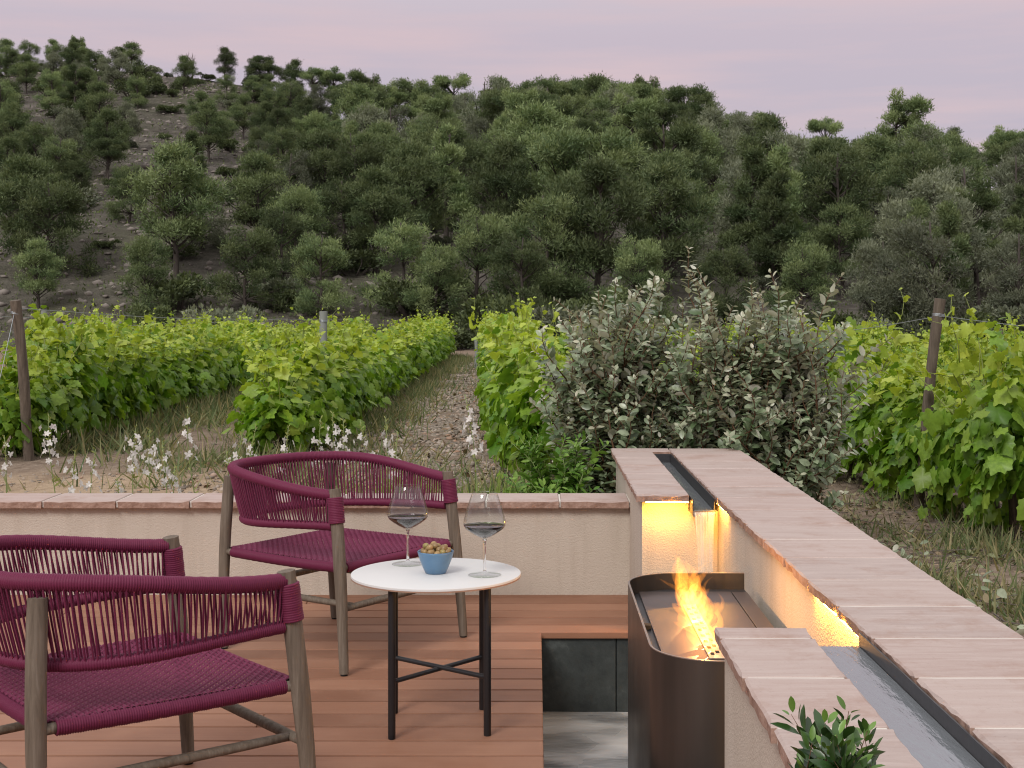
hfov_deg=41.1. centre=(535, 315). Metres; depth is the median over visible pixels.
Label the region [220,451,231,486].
flower stalk
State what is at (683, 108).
pine tree
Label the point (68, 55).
pine tree
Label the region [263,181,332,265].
pine tree
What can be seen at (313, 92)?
pine tree
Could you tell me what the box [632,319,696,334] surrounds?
scrub bush
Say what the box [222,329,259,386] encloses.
grapevine
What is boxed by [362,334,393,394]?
grapevine
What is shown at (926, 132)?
pine tree
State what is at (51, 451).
flower stalk
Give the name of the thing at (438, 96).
pine tree
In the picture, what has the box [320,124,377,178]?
pine tree
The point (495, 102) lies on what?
pine tree
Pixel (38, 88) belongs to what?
scrub bush
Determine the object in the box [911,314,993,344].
scrub bush
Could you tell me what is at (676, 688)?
fire table
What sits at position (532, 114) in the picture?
pine tree
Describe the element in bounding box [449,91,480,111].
pine tree
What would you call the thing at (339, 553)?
armchair
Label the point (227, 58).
pine tree
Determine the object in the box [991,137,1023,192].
pine tree
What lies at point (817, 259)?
pine tree
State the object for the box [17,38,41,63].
pine tree
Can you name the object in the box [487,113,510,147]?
pine tree
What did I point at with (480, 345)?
grapevine
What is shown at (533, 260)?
pine tree
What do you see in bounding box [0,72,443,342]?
scree
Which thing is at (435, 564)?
snack bowl
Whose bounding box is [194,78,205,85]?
scrub bush
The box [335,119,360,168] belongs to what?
pine tree
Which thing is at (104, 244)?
scrub bush
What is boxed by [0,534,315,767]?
armchair
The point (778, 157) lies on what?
pine tree
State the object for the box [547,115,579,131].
pine tree
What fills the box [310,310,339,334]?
grapevine
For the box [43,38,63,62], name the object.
pine tree
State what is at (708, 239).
pine tree
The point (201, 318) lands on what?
grapevine
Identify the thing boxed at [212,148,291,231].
pine tree
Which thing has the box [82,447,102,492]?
flower stalk
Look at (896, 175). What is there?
pine tree
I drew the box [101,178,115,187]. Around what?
scrub bush
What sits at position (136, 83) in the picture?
pine tree
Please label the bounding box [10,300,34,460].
wooden stake
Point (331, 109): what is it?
pine tree
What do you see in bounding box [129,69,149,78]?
scrub bush
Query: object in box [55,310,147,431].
grapevine
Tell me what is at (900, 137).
pine tree
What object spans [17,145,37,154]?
scrub bush
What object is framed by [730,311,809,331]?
scrub bush
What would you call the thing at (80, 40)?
pine tree
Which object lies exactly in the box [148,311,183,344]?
grapevine
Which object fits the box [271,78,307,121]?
pine tree
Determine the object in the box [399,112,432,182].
pine tree
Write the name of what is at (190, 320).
grapevine
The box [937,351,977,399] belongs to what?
grapevine
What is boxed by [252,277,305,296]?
scrub bush
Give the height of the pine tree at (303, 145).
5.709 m
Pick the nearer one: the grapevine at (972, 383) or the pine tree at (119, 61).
the grapevine at (972, 383)
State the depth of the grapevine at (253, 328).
40.06 m
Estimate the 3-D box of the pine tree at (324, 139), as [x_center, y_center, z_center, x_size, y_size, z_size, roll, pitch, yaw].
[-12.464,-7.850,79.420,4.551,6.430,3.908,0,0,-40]
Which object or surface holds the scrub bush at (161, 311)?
on the hill
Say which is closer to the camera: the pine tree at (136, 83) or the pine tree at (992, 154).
the pine tree at (136, 83)
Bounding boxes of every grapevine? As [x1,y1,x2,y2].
[0,313,64,383]
[0,329,86,453]
[9,303,108,444]
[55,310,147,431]
[60,298,110,345]
[83,310,172,425]
[85,304,116,329]
[95,317,131,338]
[100,300,179,414]
[102,317,137,331]
[137,313,164,342]
[143,319,196,414]
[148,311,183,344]
[159,321,219,407]
[167,309,241,398]
[172,310,238,398]
[174,321,195,338]
[186,310,200,326]
[194,312,204,324]
[200,311,250,390]
[220,323,330,455]
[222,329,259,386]
[226,314,251,334]
[234,307,264,334]
[241,327,269,372]
[246,314,283,365]
[250,307,365,449]
[268,316,293,352]
[268,328,357,434]
[274,319,301,353]
[279,318,315,335]
[280,320,313,346]
[300,307,377,419]
[304,317,375,420]
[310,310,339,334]
[317,312,390,413]
[322,306,340,335]
[340,312,370,333]
[346,312,369,334]
[358,320,407,390]
[360,340,386,400]
[361,320,415,396]
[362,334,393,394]
[365,316,424,378]
[379,315,424,384]
[386,326,432,376]
[388,326,418,385]
[391,318,425,373]
[393,308,430,361]
[408,325,433,372]
[411,310,439,366]
[411,310,447,359]
[420,316,441,366]
[423,317,451,355]
[424,320,441,364]
[427,307,454,349]
[427,309,455,353]
[433,319,451,362]
[434,313,452,352]
[436,324,446,354]
[437,312,457,351]
[468,292,572,414]
[474,299,533,398]
[475,300,537,378]
[475,302,560,426]
[476,315,516,380]
[477,309,537,395]
[478,302,571,482]
[478,305,554,400]
[478,311,505,358]
[480,318,565,468]
[482,308,565,402]
[556,332,564,353]
[561,332,571,355]
[680,322,700,345]
[690,345,702,373]
[722,318,738,334]
[791,287,928,479]
[810,317,834,335]
[812,322,844,334]
[827,339,878,380]
[836,347,954,500]
[854,313,878,342]
[859,327,904,384]
[869,314,894,341]
[876,341,1000,520]
[877,339,901,351]
[879,336,927,384]
[886,323,921,369]
[898,326,923,350]
[899,341,956,400]
[902,292,1023,538]
[917,319,944,343]
[921,318,957,362]
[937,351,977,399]
[941,322,966,349]
[943,335,977,362]
[953,333,986,350]
[957,343,980,401]
[986,313,1023,345]
[994,336,1023,367]
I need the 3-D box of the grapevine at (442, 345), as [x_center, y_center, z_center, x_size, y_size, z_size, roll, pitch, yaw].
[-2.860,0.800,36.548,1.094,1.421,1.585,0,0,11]
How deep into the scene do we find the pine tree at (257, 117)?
113.56 m
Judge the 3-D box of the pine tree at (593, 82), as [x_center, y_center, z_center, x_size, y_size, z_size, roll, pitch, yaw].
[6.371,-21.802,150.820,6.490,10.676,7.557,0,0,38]
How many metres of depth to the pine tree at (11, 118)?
98.98 m
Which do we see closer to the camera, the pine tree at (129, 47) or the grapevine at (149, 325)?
the grapevine at (149, 325)
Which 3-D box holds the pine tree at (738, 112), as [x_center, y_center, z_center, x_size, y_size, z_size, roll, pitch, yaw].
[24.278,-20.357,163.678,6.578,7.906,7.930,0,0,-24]
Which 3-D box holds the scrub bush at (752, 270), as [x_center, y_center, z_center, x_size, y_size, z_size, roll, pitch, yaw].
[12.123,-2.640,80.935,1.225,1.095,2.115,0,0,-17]
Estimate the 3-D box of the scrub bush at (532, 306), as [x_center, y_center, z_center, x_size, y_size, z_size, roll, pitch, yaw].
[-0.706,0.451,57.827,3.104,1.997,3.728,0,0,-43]
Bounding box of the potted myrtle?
[770,696,885,767]
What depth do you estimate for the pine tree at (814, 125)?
168.54 m
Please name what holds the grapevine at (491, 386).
on the ground at (30, 471)
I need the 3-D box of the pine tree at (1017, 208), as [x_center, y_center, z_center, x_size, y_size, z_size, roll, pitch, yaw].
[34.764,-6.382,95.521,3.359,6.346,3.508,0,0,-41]
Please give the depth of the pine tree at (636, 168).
94.75 m
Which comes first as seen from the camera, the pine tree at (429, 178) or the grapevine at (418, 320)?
the grapevine at (418, 320)
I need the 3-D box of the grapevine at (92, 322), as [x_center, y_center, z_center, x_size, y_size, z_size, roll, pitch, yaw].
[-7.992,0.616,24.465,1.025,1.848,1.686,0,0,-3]
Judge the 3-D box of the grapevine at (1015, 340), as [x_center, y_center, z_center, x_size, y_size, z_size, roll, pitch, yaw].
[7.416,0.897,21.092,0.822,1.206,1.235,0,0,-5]
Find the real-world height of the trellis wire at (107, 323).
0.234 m
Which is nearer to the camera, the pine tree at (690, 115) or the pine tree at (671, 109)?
the pine tree at (690, 115)
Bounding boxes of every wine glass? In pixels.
[388,513,427,560]
[464,522,504,571]
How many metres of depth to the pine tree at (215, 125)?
101.54 m
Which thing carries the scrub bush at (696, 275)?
on the hill
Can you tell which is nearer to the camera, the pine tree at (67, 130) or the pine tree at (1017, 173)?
the pine tree at (67, 130)
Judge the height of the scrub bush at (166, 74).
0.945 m
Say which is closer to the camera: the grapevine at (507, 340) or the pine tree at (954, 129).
the grapevine at (507, 340)
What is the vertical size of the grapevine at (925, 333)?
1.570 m
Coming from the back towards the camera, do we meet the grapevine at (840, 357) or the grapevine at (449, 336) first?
the grapevine at (449, 336)
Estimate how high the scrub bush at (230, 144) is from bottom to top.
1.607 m
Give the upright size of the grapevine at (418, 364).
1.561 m
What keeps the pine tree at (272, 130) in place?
on the hill
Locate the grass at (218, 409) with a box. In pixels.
[0,351,1023,631]
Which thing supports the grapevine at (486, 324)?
on the ground at (30, 471)
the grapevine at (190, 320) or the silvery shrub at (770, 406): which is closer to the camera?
the silvery shrub at (770, 406)
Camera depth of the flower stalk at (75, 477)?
6.78 m
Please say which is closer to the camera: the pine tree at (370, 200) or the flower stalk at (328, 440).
the flower stalk at (328, 440)
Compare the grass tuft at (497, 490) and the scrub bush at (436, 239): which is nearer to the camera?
the grass tuft at (497, 490)
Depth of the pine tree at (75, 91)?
121.09 m
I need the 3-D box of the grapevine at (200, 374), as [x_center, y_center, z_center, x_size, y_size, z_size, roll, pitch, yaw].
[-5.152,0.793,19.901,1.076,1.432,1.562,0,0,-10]
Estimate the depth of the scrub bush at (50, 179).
91.14 m
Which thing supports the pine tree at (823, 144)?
on the hill
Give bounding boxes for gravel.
[0,469,460,492]
[133,361,550,492]
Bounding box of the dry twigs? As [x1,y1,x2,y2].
[822,491,1023,624]
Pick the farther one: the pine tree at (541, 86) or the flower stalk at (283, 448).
the pine tree at (541, 86)
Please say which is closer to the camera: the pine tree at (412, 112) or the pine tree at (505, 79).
the pine tree at (412, 112)
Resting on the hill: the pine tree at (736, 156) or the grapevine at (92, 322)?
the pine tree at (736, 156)
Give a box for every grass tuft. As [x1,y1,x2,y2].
[345,458,437,492]
[433,470,532,493]
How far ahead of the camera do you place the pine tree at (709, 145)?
106.84 m
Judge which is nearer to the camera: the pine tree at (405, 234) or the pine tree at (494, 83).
the pine tree at (405, 234)
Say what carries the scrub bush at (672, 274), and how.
on the hill
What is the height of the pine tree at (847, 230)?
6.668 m
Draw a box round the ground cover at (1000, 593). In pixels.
[860,529,1023,634]
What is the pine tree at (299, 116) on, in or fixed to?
on the hill
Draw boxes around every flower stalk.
[1,435,12,492]
[39,414,60,492]
[61,450,82,492]
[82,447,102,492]
[115,478,123,492]
[124,422,142,492]
[138,427,159,492]
[154,440,174,492]
[164,464,180,492]
[178,405,198,492]
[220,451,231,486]
[229,431,246,475]
[242,424,259,468]
[275,425,294,477]
[310,415,327,487]
[325,411,338,479]
[337,418,354,493]
[357,421,376,487]
[378,416,392,473]
[386,431,402,489]
[460,395,483,492]
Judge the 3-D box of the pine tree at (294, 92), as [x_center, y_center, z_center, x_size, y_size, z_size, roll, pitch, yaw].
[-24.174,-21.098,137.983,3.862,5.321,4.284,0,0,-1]
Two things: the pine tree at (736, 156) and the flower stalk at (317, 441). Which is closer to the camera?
the flower stalk at (317, 441)
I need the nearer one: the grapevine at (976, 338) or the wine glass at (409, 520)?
the wine glass at (409, 520)
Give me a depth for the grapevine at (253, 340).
25.64 m
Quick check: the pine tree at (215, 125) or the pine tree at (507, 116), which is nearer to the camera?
the pine tree at (215, 125)
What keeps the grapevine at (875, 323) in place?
on the ground at (30, 471)
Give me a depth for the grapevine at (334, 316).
37.39 m
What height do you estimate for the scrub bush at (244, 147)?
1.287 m
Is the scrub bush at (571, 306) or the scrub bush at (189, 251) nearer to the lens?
the scrub bush at (571, 306)
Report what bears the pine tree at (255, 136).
on the hill
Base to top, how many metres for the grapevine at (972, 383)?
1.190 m
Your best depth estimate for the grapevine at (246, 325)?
38.85 m
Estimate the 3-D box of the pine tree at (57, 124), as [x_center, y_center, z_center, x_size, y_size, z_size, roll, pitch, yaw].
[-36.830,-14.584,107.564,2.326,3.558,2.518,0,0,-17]
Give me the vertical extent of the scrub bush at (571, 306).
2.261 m
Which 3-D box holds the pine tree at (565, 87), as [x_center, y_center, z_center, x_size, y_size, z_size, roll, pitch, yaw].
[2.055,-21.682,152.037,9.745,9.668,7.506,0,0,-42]
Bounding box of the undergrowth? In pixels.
[0,73,1019,347]
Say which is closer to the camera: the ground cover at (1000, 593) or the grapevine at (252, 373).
the ground cover at (1000, 593)
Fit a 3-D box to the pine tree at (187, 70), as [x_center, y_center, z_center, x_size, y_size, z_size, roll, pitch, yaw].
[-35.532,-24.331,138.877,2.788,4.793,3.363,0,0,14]
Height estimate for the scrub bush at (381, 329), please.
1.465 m
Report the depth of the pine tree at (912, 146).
104.59 m
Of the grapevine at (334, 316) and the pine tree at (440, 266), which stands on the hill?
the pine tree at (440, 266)
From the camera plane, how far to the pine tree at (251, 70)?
141.23 m
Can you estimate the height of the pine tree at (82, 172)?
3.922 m
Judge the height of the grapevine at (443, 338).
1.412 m
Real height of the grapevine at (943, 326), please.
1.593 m
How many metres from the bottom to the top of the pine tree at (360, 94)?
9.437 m
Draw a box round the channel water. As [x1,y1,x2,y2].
[663,463,983,767]
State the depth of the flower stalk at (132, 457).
7.18 m
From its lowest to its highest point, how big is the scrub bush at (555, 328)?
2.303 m
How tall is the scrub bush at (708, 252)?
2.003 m
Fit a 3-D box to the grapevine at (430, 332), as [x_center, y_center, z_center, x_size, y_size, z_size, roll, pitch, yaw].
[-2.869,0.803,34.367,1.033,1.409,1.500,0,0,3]
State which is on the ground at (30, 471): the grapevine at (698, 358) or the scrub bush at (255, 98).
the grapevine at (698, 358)
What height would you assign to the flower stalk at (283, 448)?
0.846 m
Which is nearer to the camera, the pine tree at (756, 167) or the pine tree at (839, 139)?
the pine tree at (756, 167)
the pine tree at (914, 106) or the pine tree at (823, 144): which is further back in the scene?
the pine tree at (914, 106)
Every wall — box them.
[0,493,629,594]
[611,448,1023,767]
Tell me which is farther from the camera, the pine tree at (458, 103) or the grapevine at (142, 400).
the pine tree at (458, 103)
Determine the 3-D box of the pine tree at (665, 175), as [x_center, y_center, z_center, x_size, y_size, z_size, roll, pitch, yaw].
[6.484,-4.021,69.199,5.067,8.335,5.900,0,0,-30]
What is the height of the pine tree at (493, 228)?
5.749 m
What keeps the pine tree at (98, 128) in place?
on the hill
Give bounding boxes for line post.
[474,340,477,367]
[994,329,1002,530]
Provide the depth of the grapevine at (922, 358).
17.24 m
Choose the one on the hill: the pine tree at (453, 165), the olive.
the pine tree at (453, 165)
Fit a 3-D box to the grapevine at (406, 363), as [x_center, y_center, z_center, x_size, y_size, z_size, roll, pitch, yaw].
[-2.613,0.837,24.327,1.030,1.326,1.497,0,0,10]
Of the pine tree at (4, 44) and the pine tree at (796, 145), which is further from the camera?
the pine tree at (4, 44)
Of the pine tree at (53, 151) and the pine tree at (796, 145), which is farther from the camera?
the pine tree at (796, 145)
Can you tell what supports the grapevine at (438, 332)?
on the ground at (30, 471)
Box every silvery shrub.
[525,271,698,492]
[650,246,893,513]
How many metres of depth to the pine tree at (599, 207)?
63.92 m
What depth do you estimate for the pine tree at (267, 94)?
129.46 m
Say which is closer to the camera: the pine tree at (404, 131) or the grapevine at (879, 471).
the grapevine at (879, 471)
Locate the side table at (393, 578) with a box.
[351,558,520,739]
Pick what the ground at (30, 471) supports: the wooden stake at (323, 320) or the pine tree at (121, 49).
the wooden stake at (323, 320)
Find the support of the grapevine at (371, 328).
on the ground at (30, 471)
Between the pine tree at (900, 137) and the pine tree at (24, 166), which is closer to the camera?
the pine tree at (24, 166)
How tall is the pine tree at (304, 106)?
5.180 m
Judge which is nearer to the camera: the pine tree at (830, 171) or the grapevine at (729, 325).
the grapevine at (729, 325)
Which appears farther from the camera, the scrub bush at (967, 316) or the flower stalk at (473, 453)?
the scrub bush at (967, 316)
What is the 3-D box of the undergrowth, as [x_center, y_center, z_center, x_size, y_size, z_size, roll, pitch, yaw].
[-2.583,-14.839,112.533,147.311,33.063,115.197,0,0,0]
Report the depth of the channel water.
2.62 m
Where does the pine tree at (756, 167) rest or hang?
on the hill
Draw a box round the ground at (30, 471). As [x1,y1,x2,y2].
[0,349,1023,636]
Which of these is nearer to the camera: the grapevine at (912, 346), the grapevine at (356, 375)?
the grapevine at (356, 375)
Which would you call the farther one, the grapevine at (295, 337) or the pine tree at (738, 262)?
the pine tree at (738, 262)
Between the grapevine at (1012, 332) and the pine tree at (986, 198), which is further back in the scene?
the pine tree at (986, 198)
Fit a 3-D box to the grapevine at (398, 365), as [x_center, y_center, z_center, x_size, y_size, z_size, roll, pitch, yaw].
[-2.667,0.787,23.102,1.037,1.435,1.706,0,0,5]
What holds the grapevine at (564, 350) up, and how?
on the ground at (30, 471)
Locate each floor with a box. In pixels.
[0,595,627,767]
[543,712,627,767]
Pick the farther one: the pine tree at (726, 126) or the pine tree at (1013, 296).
the pine tree at (726, 126)
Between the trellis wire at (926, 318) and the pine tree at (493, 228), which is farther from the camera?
the pine tree at (493, 228)
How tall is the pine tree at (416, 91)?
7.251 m
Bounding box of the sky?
[0,0,1023,190]
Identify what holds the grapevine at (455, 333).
on the ground at (30, 471)
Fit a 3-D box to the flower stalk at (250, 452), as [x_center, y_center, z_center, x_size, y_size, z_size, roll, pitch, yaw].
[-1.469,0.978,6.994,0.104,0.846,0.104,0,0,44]
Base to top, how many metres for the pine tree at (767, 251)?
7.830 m
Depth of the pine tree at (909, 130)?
106.82 m
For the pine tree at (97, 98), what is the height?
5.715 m
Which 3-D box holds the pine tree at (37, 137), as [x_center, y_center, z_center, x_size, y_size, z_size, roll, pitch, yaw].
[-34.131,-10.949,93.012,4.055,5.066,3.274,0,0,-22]
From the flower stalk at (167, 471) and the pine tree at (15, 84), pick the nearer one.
the flower stalk at (167, 471)
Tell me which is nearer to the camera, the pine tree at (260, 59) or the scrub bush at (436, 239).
the scrub bush at (436, 239)
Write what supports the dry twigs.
on the ground at (30, 471)
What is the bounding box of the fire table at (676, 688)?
[628,572,773,767]
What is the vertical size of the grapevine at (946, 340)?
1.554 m
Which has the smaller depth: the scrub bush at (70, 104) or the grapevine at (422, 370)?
the grapevine at (422, 370)
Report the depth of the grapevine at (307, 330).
31.65 m
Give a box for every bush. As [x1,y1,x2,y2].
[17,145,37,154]
[27,66,38,72]
[30,80,56,95]
[34,171,55,183]
[45,106,63,118]
[61,100,103,119]
[65,186,103,212]
[83,120,91,132]
[89,238,121,249]
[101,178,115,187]
[111,77,154,97]
[113,315,147,324]
[121,136,139,147]
[123,302,176,325]
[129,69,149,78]
[133,72,163,93]
[137,270,220,311]
[140,61,163,73]
[147,71,161,77]
[149,83,167,94]
[155,103,187,113]
[157,133,172,139]
[160,243,200,259]
[163,72,172,77]
[165,89,179,96]
[170,83,182,89]
[175,303,266,326]
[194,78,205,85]
[196,72,216,80]
[214,166,245,177]
[215,98,239,107]
[216,138,239,152]
[229,205,255,225]
[242,144,275,150]
[247,93,260,101]
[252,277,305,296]
[259,184,279,198]
[259,297,289,311]
[265,159,285,186]
[269,288,297,310]
[324,246,386,275]
[369,275,454,318]
[372,323,401,338]
[395,321,463,350]
[428,234,458,248]
[450,291,523,328]
[452,321,478,349]
[473,304,546,324]
[502,428,609,493]
[529,304,598,334]
[535,294,610,319]
[545,316,615,337]
[553,300,593,318]
[612,317,677,338]
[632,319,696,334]
[656,264,679,277]
[686,266,713,282]
[702,248,747,274]
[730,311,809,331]
[731,266,753,275]
[752,276,780,290]
[767,304,808,321]
[771,275,829,298]
[805,310,861,331]
[854,316,892,335]
[886,303,955,332]
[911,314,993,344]
[955,311,997,326]
[974,302,1023,331]
[996,228,1023,245]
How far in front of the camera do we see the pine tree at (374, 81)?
169.42 m
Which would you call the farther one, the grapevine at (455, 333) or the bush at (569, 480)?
the grapevine at (455, 333)
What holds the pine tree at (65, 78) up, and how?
on the hill
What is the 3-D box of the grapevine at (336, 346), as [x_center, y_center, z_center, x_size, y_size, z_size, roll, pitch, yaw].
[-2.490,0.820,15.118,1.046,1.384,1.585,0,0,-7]
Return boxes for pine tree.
[0,38,20,74]
[0,50,19,76]
[0,54,10,78]
[0,76,31,119]
[0,77,24,129]
[0,101,31,153]
[0,133,31,187]
[0,152,69,244]
[0,167,29,215]
[0,173,102,277]
[7,53,40,93]
[9,121,58,171]
[9,236,68,308]
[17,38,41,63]
[32,67,65,108]
[36,105,94,170]
[38,51,65,80]
[38,133,91,195]
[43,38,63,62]
[53,152,94,192]
[54,108,82,137]
[55,65,71,92]
[56,63,92,102]
[59,39,85,70]
[60,61,87,92]
[65,66,97,94]
[68,35,90,50]
[71,78,117,123]
[73,46,87,62]
[78,104,135,178]
[81,48,106,81]
[88,137,130,178]
[96,46,132,92]
[102,162,149,221]
[109,46,126,67]
[112,100,143,141]
[113,232,185,311]
[118,135,233,277]
[122,40,144,76]
[122,74,149,108]
[172,54,198,93]
[174,181,231,249]
[178,130,208,187]
[183,88,216,135]
[186,98,230,161]
[203,221,290,311]
[212,74,239,101]
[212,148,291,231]
[213,46,238,78]
[217,109,238,148]
[226,92,258,139]
[235,139,274,176]
[241,75,262,102]
[243,61,290,81]
[243,124,277,159]
[243,204,318,283]
[244,55,276,71]
[247,100,283,139]
[254,124,278,157]
[256,124,301,174]
[257,86,290,120]
[258,73,278,99]
[260,106,297,152]
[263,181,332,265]
[269,149,326,221]
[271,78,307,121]
[277,133,328,186]
[279,117,307,154]
[281,58,307,88]
[282,80,311,108]
[285,228,358,316]
[286,125,351,221]
[289,95,315,131]
[291,109,318,148]
[297,66,337,87]
[297,176,373,255]
[298,110,332,149]
[306,84,318,109]
[309,84,332,118]
[319,118,340,130]
[319,137,396,229]
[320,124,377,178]
[321,65,345,98]
[327,85,354,114]
[328,104,341,119]
[329,86,393,116]
[330,80,396,133]
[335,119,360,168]
[337,68,372,88]
[341,101,400,167]
[342,163,427,272]
[353,217,433,309]
[354,71,381,105]
[359,119,412,194]
[365,105,415,142]
[371,77,430,107]
[372,137,459,252]
[378,85,408,120]
[394,77,454,104]
[396,103,425,128]
[398,112,439,143]
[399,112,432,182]
[399,239,470,318]
[404,143,481,230]
[406,110,475,191]
[410,86,420,116]
[414,93,465,127]
[419,90,453,120]
[421,121,476,236]
[422,143,473,209]
[429,124,483,192]
[429,206,525,312]
[430,72,471,111]
[444,93,478,136]
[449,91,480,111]
[455,108,479,123]
[459,74,511,142]
[461,115,492,174]
[461,134,539,239]
[465,128,508,203]
[474,75,517,108]
[474,84,561,124]
[486,231,552,309]
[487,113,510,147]
[488,188,603,305]
[495,104,522,130]
[496,98,586,234]
[499,85,555,136]
[512,122,652,279]
[513,139,541,203]
[514,74,590,98]
[515,90,616,128]
[525,169,613,295]
[526,83,559,102]
[542,149,661,308]
[547,74,611,95]
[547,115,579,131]
[567,71,614,110]
[567,114,612,154]
[585,83,633,126]
[588,80,641,112]
[589,117,613,134]
[590,78,668,114]
[590,233,677,319]
[599,120,655,136]
[609,90,666,175]
[621,136,649,179]
[622,153,724,297]
[627,150,646,219]
[629,74,679,132]
[630,111,706,191]
[635,146,722,223]
[641,113,717,195]
[644,181,716,276]
[661,101,693,127]
[663,82,718,117]
[671,108,699,123]
[687,123,730,211]
[688,243,758,324]
[692,99,724,117]
[693,101,744,191]
[701,158,793,255]
[715,143,777,278]
[716,110,769,187]
[717,134,760,190]
[719,114,744,139]
[724,109,757,134]
[731,128,824,229]
[733,110,807,175]
[745,110,777,135]
[747,168,805,297]
[750,141,819,284]
[758,239,843,317]
[792,133,870,220]
[793,132,876,241]
[794,141,888,273]
[802,116,844,141]
[802,199,875,299]
[841,236,910,322]
[849,186,913,256]
[851,131,910,222]
[851,134,972,192]
[863,86,934,139]
[868,215,976,333]
[869,167,983,275]
[870,143,950,241]
[880,133,916,201]
[883,192,1000,306]
[886,122,960,200]
[891,118,975,196]
[895,197,936,298]
[917,162,1023,293]
[921,197,974,314]
[939,126,964,138]
[942,130,993,188]
[950,147,978,184]
[950,174,1023,304]
[962,140,990,181]
[969,184,1017,278]
[976,124,1004,189]
[977,231,1023,329]
[981,153,1023,233]
[984,128,1023,158]
[985,136,1023,159]
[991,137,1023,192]
[991,141,1017,166]
[1000,153,1023,221]
[1006,182,1023,231]
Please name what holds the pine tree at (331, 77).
on the hill
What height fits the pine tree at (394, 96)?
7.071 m
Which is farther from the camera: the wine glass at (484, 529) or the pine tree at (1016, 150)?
the pine tree at (1016, 150)
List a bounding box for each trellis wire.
[0,315,13,376]
[0,316,283,325]
[22,308,353,319]
[790,316,1023,334]
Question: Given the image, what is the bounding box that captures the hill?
[0,74,1022,349]
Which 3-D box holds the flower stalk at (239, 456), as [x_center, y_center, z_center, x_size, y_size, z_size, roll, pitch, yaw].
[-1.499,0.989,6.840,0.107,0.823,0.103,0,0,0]
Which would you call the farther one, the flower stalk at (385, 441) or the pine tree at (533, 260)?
the pine tree at (533, 260)
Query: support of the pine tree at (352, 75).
on the hill
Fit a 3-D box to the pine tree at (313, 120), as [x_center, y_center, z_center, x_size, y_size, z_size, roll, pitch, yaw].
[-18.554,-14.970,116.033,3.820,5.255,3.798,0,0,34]
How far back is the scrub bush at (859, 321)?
56.35 m
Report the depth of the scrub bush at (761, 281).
75.05 m
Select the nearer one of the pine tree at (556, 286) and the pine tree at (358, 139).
the pine tree at (556, 286)
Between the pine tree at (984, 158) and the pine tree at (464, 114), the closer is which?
the pine tree at (984, 158)
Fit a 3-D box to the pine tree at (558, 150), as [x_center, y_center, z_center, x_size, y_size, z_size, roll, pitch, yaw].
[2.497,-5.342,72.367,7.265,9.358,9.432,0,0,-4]
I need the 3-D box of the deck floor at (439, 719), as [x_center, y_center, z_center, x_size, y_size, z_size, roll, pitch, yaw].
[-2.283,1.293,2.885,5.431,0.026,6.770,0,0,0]
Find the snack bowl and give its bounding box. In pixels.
[417,549,453,574]
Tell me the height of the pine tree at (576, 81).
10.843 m
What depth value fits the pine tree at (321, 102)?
144.78 m
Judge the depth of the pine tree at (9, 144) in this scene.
88.41 m
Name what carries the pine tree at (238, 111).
on the hill
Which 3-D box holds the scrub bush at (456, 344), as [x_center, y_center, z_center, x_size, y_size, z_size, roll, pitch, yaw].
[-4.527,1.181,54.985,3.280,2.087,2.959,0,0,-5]
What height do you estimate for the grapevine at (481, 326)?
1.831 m
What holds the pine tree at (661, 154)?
on the hill
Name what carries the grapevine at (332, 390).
on the ground at (30, 471)
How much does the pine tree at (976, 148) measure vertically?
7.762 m
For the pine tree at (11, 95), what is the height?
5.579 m
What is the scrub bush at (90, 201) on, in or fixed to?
on the hill
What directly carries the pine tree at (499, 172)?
on the hill
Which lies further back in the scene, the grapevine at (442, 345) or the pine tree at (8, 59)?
the pine tree at (8, 59)
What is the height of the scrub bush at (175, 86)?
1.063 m
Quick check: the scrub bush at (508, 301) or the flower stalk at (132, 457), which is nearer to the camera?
the flower stalk at (132, 457)
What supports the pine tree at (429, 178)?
on the hill
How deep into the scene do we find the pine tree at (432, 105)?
123.78 m
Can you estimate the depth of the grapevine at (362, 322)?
43.33 m
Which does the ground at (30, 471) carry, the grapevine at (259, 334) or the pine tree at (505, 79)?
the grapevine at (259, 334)
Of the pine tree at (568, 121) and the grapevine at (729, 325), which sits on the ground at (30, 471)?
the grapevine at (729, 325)
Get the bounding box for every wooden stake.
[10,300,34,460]
[319,311,327,355]
[912,298,945,510]
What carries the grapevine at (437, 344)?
on the ground at (30, 471)
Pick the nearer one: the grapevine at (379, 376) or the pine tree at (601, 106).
the grapevine at (379, 376)
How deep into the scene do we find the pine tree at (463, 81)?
168.73 m
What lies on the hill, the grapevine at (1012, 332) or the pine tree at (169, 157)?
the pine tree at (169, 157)
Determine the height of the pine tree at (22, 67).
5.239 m
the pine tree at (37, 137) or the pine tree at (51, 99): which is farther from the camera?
the pine tree at (51, 99)
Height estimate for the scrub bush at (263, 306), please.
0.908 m
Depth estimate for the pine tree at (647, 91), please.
147.84 m
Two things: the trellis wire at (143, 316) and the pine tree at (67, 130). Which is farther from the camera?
the pine tree at (67, 130)
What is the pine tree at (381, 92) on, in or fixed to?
on the hill
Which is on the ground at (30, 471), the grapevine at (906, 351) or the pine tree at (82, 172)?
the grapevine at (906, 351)
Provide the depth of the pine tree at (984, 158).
141.82 m
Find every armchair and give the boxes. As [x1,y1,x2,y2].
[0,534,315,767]
[218,451,467,676]
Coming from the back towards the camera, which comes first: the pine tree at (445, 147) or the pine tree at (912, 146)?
the pine tree at (912, 146)

